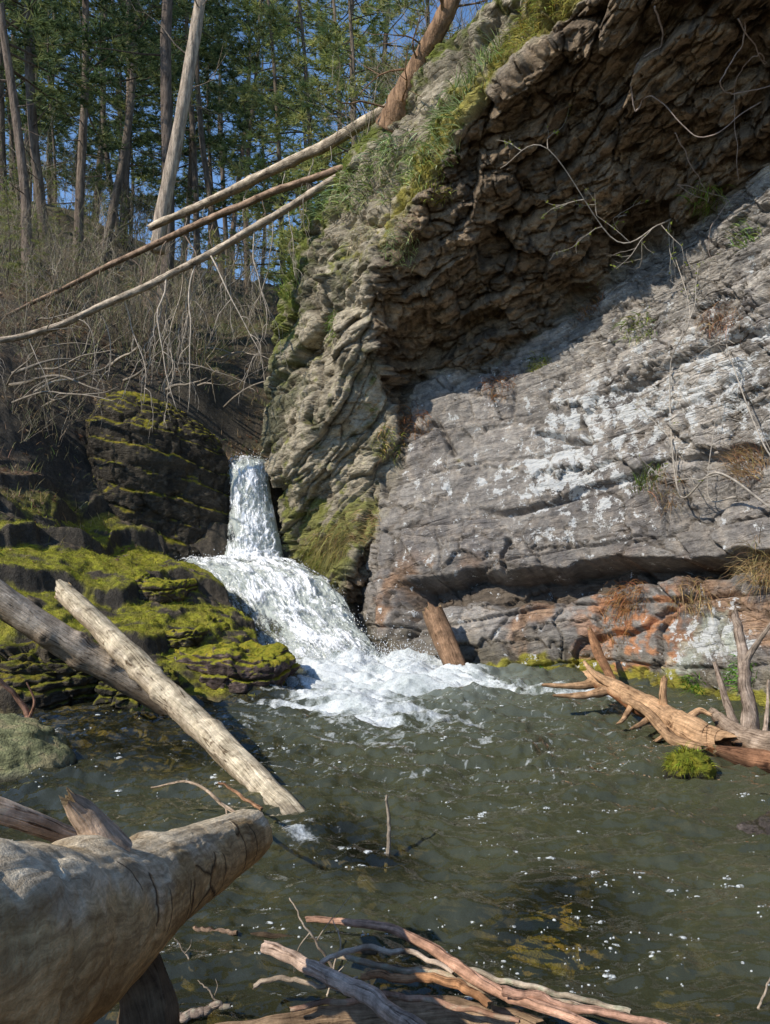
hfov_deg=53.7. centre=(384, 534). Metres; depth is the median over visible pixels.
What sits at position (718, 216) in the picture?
vine
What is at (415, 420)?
dry grass
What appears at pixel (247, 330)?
bare shrub
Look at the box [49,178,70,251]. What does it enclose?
conifer sapling
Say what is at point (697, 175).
vine
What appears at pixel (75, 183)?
bare shrub
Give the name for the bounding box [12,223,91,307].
bare shrub
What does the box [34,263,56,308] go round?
fallen branch
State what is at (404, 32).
conifer tree
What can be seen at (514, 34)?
moss tuft
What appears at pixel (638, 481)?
grass tuft
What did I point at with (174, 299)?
bare shrub
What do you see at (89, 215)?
conifer sapling
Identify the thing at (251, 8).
conifer tree
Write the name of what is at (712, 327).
dry grass
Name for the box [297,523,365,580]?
dry grass
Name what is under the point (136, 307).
bare shrub
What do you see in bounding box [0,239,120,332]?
bare shrub
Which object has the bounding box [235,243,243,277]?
conifer sapling
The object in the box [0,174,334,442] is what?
dead tree
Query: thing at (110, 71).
conifer tree
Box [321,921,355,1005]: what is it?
twig
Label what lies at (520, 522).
cliff
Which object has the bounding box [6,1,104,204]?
conifer tree
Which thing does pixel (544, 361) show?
grass tuft
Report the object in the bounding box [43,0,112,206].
conifer tree
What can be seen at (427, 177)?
moss tuft
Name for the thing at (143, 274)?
bare shrub
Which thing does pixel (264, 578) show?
waterfall
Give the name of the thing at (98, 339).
bare shrub
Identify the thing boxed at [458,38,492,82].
fern clump
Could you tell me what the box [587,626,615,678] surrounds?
wood shard
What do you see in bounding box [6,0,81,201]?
conifer tree
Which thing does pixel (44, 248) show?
bare shrub
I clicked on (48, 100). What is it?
conifer tree
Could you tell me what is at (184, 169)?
conifer tree
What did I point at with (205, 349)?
bare shrub
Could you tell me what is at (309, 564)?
dry grass
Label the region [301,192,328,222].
fern clump
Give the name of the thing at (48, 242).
bare shrub
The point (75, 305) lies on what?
bare shrub
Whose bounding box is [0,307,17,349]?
bare shrub
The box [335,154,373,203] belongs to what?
fern clump
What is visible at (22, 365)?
fallen branch
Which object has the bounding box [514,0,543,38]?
moss tuft
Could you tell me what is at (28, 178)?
bare shrub
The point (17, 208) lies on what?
bare shrub
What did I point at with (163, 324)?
bare shrub
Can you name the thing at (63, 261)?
bare shrub
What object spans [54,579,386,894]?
fallen log
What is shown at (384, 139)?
fern clump
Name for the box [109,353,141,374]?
fallen branch
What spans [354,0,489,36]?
bare shrub
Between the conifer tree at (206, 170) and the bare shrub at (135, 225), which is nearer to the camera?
the bare shrub at (135, 225)
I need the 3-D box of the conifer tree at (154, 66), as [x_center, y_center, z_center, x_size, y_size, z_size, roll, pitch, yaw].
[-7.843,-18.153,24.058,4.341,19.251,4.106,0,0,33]
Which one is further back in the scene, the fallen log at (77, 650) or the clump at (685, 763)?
the fallen log at (77, 650)
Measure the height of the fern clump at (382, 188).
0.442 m
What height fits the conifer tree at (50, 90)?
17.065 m
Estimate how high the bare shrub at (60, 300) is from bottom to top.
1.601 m
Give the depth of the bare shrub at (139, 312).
12.78 m
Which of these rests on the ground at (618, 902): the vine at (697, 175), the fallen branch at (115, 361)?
the fallen branch at (115, 361)
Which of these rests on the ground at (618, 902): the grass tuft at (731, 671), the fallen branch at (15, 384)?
the fallen branch at (15, 384)
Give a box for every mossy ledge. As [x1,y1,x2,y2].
[134,573,197,603]
[165,617,229,654]
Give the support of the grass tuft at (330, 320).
attached to the cliff
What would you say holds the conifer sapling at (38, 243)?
on the ground at (618, 902)
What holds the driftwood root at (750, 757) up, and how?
in the water
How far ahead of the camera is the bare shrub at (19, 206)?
17.48 m
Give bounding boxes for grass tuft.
[267,249,299,301]
[323,309,337,342]
[371,221,418,269]
[371,420,408,463]
[523,351,551,373]
[609,303,656,346]
[624,461,663,492]
[675,180,730,221]
[679,670,705,695]
[720,217,764,253]
[721,654,757,698]
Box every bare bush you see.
[499,105,724,288]
[612,196,647,240]
[624,251,769,508]
[655,322,769,455]
[664,396,737,502]
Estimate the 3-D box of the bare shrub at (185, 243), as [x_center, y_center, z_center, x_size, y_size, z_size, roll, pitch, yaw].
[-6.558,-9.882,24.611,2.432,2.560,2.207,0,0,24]
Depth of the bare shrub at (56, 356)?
11.65 m
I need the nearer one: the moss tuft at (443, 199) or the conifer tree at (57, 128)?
the moss tuft at (443, 199)
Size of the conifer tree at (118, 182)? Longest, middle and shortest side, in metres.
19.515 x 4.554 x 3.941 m
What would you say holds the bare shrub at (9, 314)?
on the ground at (618, 902)
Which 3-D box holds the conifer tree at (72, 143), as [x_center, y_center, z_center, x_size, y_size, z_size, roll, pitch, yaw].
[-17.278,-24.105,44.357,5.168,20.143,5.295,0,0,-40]
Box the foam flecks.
[12,683,769,1017]
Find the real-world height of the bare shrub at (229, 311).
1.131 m
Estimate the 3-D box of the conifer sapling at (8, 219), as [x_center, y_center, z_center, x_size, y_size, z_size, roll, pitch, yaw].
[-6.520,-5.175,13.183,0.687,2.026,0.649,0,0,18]
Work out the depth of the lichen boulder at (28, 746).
4.77 m
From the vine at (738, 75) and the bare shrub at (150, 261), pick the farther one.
the bare shrub at (150, 261)
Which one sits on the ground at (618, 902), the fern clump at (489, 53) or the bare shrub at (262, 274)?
the bare shrub at (262, 274)
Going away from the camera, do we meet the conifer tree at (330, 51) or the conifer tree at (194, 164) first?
the conifer tree at (330, 51)
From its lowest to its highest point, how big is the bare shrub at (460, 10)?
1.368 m
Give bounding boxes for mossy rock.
[0,641,98,719]
[83,664,181,722]
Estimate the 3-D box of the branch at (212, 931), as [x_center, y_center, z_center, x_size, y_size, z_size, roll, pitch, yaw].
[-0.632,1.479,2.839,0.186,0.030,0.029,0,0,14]
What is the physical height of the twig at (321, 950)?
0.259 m
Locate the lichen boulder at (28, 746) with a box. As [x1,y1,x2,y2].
[0,713,80,819]
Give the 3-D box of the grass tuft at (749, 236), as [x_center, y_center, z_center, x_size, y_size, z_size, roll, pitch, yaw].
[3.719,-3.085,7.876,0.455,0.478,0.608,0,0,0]
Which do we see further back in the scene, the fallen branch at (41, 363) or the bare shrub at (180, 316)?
the bare shrub at (180, 316)
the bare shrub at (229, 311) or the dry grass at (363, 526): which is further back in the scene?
the bare shrub at (229, 311)
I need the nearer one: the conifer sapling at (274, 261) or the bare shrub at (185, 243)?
the bare shrub at (185, 243)
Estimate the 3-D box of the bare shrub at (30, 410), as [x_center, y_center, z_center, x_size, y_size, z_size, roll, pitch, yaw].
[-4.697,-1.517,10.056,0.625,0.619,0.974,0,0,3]
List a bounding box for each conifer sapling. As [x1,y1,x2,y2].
[0,141,10,208]
[0,177,27,289]
[1,163,39,258]
[20,213,54,297]
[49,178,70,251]
[66,227,85,287]
[84,179,100,246]
[114,196,136,251]
[137,221,152,272]
[201,230,219,284]
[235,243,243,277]
[265,233,279,283]
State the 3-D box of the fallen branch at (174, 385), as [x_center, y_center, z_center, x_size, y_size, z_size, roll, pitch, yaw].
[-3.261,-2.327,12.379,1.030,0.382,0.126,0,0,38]
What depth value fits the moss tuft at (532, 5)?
7.60 m
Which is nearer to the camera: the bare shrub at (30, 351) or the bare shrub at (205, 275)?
the bare shrub at (30, 351)
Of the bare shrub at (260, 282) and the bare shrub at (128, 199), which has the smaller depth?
the bare shrub at (128, 199)
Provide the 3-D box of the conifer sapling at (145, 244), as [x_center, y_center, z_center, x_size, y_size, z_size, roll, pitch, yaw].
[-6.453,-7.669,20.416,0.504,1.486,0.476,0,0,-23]
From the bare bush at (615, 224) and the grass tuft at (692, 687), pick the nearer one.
the grass tuft at (692, 687)
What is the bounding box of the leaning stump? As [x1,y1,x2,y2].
[422,602,465,665]
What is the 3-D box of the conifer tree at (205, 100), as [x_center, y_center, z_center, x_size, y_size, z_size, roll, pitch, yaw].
[-10.934,-23.812,37.507,5.464,23.418,4.729,1,2,31]
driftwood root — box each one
[708,707,769,750]
[713,744,769,772]
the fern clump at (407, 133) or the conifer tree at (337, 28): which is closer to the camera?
the fern clump at (407, 133)
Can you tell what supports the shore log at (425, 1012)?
on the water
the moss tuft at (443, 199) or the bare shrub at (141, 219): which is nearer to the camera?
the moss tuft at (443, 199)
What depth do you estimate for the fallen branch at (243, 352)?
16.65 m
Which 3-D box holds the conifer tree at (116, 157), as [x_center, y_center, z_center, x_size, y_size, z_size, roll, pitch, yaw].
[-12.619,-21.037,37.924,4.295,17.061,4.522,0,0,27]
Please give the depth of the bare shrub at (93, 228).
18.56 m
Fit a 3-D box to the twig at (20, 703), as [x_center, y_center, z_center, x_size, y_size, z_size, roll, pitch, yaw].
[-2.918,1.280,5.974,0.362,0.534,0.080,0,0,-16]
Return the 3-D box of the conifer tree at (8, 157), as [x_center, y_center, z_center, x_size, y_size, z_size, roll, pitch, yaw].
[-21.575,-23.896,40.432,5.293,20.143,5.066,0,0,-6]
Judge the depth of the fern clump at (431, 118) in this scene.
8.52 m
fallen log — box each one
[0,579,166,716]
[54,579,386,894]
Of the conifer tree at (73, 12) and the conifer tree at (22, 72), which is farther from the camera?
the conifer tree at (73, 12)
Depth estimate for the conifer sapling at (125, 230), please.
22.65 m
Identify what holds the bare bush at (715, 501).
on the cliff
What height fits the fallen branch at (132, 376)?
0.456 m
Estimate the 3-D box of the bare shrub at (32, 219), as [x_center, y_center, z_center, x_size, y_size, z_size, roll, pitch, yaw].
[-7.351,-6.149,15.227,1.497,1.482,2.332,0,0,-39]
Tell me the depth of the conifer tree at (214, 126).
45.50 m
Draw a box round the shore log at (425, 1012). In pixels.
[214,995,545,1023]
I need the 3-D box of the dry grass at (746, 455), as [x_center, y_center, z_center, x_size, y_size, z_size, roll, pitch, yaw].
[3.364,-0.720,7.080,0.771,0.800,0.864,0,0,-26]
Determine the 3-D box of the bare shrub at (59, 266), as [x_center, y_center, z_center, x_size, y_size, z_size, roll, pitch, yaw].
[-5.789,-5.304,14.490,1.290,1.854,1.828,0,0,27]
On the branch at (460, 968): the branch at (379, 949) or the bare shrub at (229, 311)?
the branch at (379, 949)
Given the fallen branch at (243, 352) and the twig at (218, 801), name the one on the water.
the twig at (218, 801)
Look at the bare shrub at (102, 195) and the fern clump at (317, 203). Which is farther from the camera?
the bare shrub at (102, 195)
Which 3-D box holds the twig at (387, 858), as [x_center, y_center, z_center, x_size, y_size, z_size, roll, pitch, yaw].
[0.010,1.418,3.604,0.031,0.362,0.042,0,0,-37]
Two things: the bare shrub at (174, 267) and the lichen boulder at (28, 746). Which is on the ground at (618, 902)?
the bare shrub at (174, 267)
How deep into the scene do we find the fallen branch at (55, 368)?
11.02 m
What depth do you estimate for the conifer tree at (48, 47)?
28.92 m
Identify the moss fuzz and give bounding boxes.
[0,488,321,713]
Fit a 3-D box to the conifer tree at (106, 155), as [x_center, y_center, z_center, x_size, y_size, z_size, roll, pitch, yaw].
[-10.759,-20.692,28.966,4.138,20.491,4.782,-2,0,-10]
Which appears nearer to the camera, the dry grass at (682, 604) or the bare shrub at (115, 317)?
the dry grass at (682, 604)
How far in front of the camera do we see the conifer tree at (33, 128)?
15.82 m
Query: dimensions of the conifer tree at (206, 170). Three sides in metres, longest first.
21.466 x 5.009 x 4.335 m
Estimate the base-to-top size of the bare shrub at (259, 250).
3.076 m
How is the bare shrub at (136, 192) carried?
on the ground at (618, 902)
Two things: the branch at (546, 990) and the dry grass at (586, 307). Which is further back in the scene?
the dry grass at (586, 307)
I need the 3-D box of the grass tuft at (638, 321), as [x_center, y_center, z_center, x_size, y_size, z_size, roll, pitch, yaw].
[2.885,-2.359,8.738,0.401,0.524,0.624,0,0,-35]
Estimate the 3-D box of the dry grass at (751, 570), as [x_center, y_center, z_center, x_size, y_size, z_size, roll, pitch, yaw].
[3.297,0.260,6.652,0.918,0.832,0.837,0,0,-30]
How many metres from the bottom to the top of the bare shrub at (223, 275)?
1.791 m
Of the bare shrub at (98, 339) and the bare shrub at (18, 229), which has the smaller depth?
the bare shrub at (98, 339)
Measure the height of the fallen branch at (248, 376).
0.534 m
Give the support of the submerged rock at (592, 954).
in the water
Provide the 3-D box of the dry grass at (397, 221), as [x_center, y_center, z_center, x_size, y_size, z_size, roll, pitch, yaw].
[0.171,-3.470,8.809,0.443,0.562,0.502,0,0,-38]
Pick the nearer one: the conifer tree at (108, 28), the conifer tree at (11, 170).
the conifer tree at (108, 28)
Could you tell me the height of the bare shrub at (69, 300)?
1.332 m
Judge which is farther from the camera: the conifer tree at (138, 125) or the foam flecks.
the conifer tree at (138, 125)
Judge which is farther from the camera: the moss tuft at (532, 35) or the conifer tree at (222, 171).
the conifer tree at (222, 171)
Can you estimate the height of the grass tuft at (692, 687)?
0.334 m
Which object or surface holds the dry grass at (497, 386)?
on the cliff
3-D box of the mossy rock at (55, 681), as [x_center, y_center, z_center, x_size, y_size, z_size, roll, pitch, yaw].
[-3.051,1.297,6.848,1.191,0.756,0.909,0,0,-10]
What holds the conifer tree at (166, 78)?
on the ground at (618, 902)
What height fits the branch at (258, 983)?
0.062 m
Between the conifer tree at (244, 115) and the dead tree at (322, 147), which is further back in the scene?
the conifer tree at (244, 115)
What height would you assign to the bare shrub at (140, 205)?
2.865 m
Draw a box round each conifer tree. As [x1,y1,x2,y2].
[0,0,75,215]
[0,0,123,275]
[4,1,96,205]
[4,3,48,204]
[5,0,66,157]
[5,29,63,198]
[5,114,22,188]
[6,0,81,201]
[6,0,182,276]
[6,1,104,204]
[7,4,69,191]
[8,0,96,205]
[14,0,49,201]
[16,0,54,268]
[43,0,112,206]
[43,10,129,215]
[57,0,157,219]
[62,0,153,233]
[69,1,158,201]
[71,0,151,219]
[76,0,207,245]
[87,0,181,336]
[87,2,160,237]
[93,0,192,264]
[98,17,161,243]
[113,1,250,261]
[115,0,248,283]
[117,3,214,179]
[131,8,192,223]
[133,17,208,252]
[140,0,248,269]
[171,0,263,271]
[172,1,242,269]
[175,0,315,293]
[175,1,242,268]
[180,0,262,263]
[183,0,292,277]
[205,0,322,304]
[226,1,300,280]
[231,0,361,282]
[259,0,349,225]
[263,0,390,200]
[265,0,398,254]
[265,0,410,270]
[306,0,447,208]
[363,0,468,90]
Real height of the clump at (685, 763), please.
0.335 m
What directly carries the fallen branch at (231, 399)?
on the ground at (618, 902)
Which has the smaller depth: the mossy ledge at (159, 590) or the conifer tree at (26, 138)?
the mossy ledge at (159, 590)
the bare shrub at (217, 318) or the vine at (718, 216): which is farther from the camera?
the bare shrub at (217, 318)
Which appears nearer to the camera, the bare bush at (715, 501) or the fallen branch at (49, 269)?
the bare bush at (715, 501)
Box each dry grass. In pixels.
[290,545,326,575]
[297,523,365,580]
[337,221,376,273]
[338,506,380,547]
[380,208,421,258]
[398,401,431,438]
[480,364,519,401]
[569,290,602,321]
[590,605,633,651]
[595,579,649,634]
[642,465,693,513]
[668,575,719,628]
[692,301,742,352]
[700,433,769,489]
[720,518,769,602]
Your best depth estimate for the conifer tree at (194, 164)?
29.23 m
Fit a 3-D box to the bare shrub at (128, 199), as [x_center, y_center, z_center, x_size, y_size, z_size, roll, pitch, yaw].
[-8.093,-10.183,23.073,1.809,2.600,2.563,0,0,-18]
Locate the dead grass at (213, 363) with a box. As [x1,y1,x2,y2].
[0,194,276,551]
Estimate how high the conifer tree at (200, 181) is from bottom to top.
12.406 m
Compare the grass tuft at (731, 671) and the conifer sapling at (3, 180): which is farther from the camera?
the conifer sapling at (3, 180)
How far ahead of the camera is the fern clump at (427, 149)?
8.58 m
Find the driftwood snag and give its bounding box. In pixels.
[713,607,769,730]
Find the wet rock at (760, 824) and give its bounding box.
[736,811,769,835]
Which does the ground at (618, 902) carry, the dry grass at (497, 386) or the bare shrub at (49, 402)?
the bare shrub at (49, 402)
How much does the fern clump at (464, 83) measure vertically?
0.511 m
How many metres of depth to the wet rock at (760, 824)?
3.86 m
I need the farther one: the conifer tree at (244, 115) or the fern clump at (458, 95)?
the conifer tree at (244, 115)
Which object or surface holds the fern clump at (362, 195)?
attached to the cliff
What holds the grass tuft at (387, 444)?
on the cliff
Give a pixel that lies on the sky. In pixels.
(220, 221)
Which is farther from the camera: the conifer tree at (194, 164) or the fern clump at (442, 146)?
the conifer tree at (194, 164)
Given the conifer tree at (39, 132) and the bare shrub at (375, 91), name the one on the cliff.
the bare shrub at (375, 91)
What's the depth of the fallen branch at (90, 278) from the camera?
15.04 m
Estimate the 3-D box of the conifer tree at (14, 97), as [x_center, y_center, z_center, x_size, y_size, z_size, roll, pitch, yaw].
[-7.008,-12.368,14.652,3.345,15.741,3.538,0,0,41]
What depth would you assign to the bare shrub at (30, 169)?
19.61 m
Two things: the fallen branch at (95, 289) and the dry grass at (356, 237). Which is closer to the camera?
the dry grass at (356, 237)
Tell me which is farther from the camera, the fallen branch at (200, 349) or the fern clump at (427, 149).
the fallen branch at (200, 349)
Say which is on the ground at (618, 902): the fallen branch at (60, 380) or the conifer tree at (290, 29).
the conifer tree at (290, 29)
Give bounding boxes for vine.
[631,6,760,137]
[675,132,736,201]
[708,171,768,270]
[719,21,769,94]
[734,18,766,179]
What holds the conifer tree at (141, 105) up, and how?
on the ground at (618, 902)
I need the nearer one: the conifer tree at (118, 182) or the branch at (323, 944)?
the branch at (323, 944)
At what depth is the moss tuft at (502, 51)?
8.02 m
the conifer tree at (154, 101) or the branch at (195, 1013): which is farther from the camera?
the conifer tree at (154, 101)
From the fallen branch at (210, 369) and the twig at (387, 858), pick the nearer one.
the twig at (387, 858)
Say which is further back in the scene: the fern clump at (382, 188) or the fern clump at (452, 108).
the fern clump at (382, 188)
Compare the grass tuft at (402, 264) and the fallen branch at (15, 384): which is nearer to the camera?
the grass tuft at (402, 264)
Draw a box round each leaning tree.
[130,0,231,254]
[331,0,486,150]
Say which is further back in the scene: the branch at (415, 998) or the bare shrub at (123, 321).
the bare shrub at (123, 321)
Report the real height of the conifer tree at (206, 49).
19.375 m
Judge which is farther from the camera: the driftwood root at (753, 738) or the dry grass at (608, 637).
the dry grass at (608, 637)
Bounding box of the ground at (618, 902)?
[0,196,769,1023]
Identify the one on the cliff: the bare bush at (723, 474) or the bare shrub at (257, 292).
the bare bush at (723, 474)
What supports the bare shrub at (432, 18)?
on the cliff
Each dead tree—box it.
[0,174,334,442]
[6,165,342,338]
[146,104,384,255]
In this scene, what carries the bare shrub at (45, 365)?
on the ground at (618, 902)
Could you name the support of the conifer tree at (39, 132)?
on the ground at (618, 902)
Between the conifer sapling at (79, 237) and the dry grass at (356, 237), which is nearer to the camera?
the dry grass at (356, 237)
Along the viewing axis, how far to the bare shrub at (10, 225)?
14.67 m
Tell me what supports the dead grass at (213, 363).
on the ground at (618, 902)
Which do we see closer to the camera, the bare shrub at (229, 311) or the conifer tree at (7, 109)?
the bare shrub at (229, 311)
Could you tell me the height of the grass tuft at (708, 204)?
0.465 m
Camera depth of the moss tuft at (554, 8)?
7.51 m
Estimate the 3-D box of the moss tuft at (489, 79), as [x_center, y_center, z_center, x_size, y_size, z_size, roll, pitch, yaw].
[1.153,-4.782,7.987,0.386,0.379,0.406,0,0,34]
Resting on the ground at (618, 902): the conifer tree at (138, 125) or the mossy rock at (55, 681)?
the conifer tree at (138, 125)
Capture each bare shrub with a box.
[0,123,16,190]
[0,159,61,261]
[0,186,55,294]
[0,189,38,264]
[0,189,51,225]
[0,191,68,259]
[0,197,30,258]
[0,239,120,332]
[0,284,39,331]
[0,287,30,335]
[0,306,64,376]
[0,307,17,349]
[0,367,50,413]
[1,216,79,285]
[1,241,96,330]
[2,291,62,343]
[5,105,75,218]
[5,331,51,374]
[7,146,52,209]
[7,244,139,369]
[8,396,54,442]
[11,346,107,445]
[12,216,80,293]
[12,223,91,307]
[13,207,104,316]
[15,229,122,304]
[19,208,88,287]
[24,338,72,390]
[33,147,114,233]
[33,335,83,388]
[35,210,96,272]
[37,199,130,298]
[40,240,155,369]
[42,239,100,311]
[44,121,96,213]
[47,181,123,262]
[49,215,101,284]
[55,204,194,316]
[56,185,191,326]
[58,142,145,241]
[66,270,164,354]
[76,274,173,370]
[78,261,183,362]
[89,250,179,365]
[90,175,145,245]
[90,180,155,256]
[91,227,178,328]
[96,183,152,248]
[105,185,155,242]
[112,284,218,359]
[113,151,183,245]
[115,218,242,363]
[119,258,208,360]
[122,231,197,321]
[130,236,180,295]
[134,221,220,330]
[142,299,213,337]
[149,211,209,264]
[155,236,257,373]
[159,236,245,314]
[168,261,267,366]
[175,260,260,356]
[193,195,274,311]
[197,240,252,313]
[215,284,248,333]
[222,292,272,357]
[231,267,279,313]
[232,212,275,283]
[236,240,282,332]
[238,245,277,302]
[244,269,278,298]
[248,248,279,303]
[300,34,411,143]
[345,46,407,119]
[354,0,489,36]
[359,6,475,95]
[369,35,446,75]
[395,0,488,53]
[434,0,491,31]
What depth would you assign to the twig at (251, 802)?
3.82 m
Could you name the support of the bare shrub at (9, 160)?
on the ground at (618, 902)
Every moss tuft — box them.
[408,161,444,192]
[419,180,457,207]
[478,67,495,91]
[490,30,518,67]
[499,16,531,48]
[509,26,540,50]
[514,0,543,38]
[523,0,554,25]
[531,0,568,19]
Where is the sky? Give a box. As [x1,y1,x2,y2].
[4,0,492,285]
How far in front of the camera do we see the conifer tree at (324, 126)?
43.81 m
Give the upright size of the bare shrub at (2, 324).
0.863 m
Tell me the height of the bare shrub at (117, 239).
2.248 m
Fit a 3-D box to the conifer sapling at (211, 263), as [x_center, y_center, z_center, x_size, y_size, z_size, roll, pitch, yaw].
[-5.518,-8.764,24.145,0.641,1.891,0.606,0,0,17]
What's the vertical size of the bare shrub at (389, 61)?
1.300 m
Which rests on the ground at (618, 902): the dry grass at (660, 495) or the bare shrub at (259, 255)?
the bare shrub at (259, 255)
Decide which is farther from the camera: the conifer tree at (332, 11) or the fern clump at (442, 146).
the conifer tree at (332, 11)
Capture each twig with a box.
[0,678,35,717]
[151,780,234,813]
[174,938,193,971]
[198,979,223,1014]
[218,781,262,811]
[289,894,351,972]
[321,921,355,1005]
[384,795,390,872]
[755,978,769,1023]
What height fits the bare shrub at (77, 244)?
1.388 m
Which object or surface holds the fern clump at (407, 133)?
attached to the cliff
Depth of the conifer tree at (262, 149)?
41.75 m
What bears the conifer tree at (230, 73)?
on the ground at (618, 902)
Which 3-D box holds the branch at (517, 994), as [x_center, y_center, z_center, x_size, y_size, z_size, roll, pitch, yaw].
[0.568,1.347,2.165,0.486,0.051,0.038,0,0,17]
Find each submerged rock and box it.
[488,938,579,1023]
[509,902,623,994]
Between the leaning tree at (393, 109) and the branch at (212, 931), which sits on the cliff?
the leaning tree at (393, 109)
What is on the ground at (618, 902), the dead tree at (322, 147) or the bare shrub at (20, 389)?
the bare shrub at (20, 389)
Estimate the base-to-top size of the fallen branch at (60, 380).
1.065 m
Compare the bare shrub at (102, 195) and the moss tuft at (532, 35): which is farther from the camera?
the bare shrub at (102, 195)
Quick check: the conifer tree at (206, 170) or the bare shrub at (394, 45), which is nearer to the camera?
the bare shrub at (394, 45)
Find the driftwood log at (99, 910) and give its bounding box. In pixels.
[0,787,272,1023]
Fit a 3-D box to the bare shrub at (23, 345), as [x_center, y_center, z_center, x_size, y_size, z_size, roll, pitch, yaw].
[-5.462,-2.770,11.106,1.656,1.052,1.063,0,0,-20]
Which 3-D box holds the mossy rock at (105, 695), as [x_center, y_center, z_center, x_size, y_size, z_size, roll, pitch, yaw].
[-2.271,1.434,6.857,0.924,0.567,0.749,0,0,-25]
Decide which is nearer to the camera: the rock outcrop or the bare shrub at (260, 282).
the rock outcrop
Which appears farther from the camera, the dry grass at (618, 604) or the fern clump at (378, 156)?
the fern clump at (378, 156)
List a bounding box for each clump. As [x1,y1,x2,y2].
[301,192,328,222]
[311,166,350,217]
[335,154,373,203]
[338,176,372,217]
[351,138,389,180]
[363,131,401,176]
[370,173,403,205]
[377,126,420,170]
[388,146,414,190]
[398,141,432,190]
[412,102,449,148]
[412,122,445,160]
[413,124,461,167]
[425,94,463,139]
[434,80,464,125]
[444,59,478,101]
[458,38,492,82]
[463,28,503,68]
[656,741,718,779]
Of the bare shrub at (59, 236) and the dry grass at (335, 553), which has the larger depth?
the bare shrub at (59, 236)
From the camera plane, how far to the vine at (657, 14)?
7.38 m
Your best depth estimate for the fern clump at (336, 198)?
9.84 m
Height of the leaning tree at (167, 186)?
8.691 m
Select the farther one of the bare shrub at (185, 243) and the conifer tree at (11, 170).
the conifer tree at (11, 170)
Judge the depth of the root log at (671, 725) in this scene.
5.62 m
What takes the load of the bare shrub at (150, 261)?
on the ground at (618, 902)
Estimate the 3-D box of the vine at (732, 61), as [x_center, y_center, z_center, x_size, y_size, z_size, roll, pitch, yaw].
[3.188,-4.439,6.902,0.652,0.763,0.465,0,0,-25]
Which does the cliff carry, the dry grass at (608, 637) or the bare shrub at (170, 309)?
the dry grass at (608, 637)
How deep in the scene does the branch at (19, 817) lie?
1.82 m
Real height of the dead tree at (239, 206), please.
1.981 m
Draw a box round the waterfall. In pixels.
[176,451,438,674]
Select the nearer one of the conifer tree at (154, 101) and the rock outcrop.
the rock outcrop
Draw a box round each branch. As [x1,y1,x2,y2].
[0,796,76,842]
[6,291,92,385]
[8,360,101,399]
[11,358,108,374]
[11,387,116,410]
[28,249,72,283]
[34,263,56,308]
[34,353,110,400]
[35,299,80,327]
[35,315,115,384]
[42,384,80,407]
[74,255,119,288]
[83,263,101,306]
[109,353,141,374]
[111,343,138,366]
[123,348,165,381]
[165,378,205,403]
[179,362,245,382]
[179,1000,231,1023]
[193,926,238,935]
[197,370,230,402]
[198,337,245,366]
[211,246,260,300]
[221,342,271,360]
[223,361,264,407]
[227,366,267,386]
[236,931,377,955]
[253,975,357,989]
[260,940,425,1023]
[289,990,520,1023]
[305,916,596,1023]
[319,944,453,974]
[337,954,670,1023]
[360,969,492,1009]
[470,967,631,1013]
[500,985,666,1023]
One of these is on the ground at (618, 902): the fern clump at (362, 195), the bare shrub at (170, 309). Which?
the bare shrub at (170, 309)
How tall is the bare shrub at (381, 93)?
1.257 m
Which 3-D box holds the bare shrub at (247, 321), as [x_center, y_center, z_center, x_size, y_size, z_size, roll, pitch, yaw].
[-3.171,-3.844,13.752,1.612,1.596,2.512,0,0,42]
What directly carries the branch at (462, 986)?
on the water
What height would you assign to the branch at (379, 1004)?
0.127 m
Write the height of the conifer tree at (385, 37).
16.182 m
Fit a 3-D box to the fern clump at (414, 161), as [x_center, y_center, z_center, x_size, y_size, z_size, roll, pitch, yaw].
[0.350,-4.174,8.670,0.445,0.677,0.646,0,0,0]
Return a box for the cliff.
[260,0,769,708]
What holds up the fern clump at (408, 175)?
attached to the cliff
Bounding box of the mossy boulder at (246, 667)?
[165,640,299,698]
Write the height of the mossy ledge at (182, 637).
0.545 m
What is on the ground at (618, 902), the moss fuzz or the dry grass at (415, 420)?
the moss fuzz
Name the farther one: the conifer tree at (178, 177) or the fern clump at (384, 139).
the conifer tree at (178, 177)
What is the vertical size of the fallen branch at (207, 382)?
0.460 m
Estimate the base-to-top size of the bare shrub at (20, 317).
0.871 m
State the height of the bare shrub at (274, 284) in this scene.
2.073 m
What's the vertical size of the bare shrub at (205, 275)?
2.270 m
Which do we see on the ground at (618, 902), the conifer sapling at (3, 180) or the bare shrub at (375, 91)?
the conifer sapling at (3, 180)
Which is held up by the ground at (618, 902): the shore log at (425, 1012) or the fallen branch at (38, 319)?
the fallen branch at (38, 319)
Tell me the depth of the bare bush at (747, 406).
6.94 m
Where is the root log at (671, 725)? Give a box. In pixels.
[542,660,737,755]
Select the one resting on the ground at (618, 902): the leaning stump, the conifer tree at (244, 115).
the conifer tree at (244, 115)
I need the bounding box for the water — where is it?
[0,647,769,1023]
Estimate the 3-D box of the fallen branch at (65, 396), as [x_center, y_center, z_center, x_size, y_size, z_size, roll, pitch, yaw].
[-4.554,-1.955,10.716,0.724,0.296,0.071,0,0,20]
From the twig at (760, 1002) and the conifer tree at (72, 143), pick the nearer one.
the twig at (760, 1002)
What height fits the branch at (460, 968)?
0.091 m
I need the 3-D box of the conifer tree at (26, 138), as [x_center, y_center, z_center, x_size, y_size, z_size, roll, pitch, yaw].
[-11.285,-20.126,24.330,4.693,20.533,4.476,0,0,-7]
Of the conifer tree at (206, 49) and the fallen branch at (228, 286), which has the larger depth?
the conifer tree at (206, 49)
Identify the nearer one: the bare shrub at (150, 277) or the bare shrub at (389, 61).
the bare shrub at (389, 61)

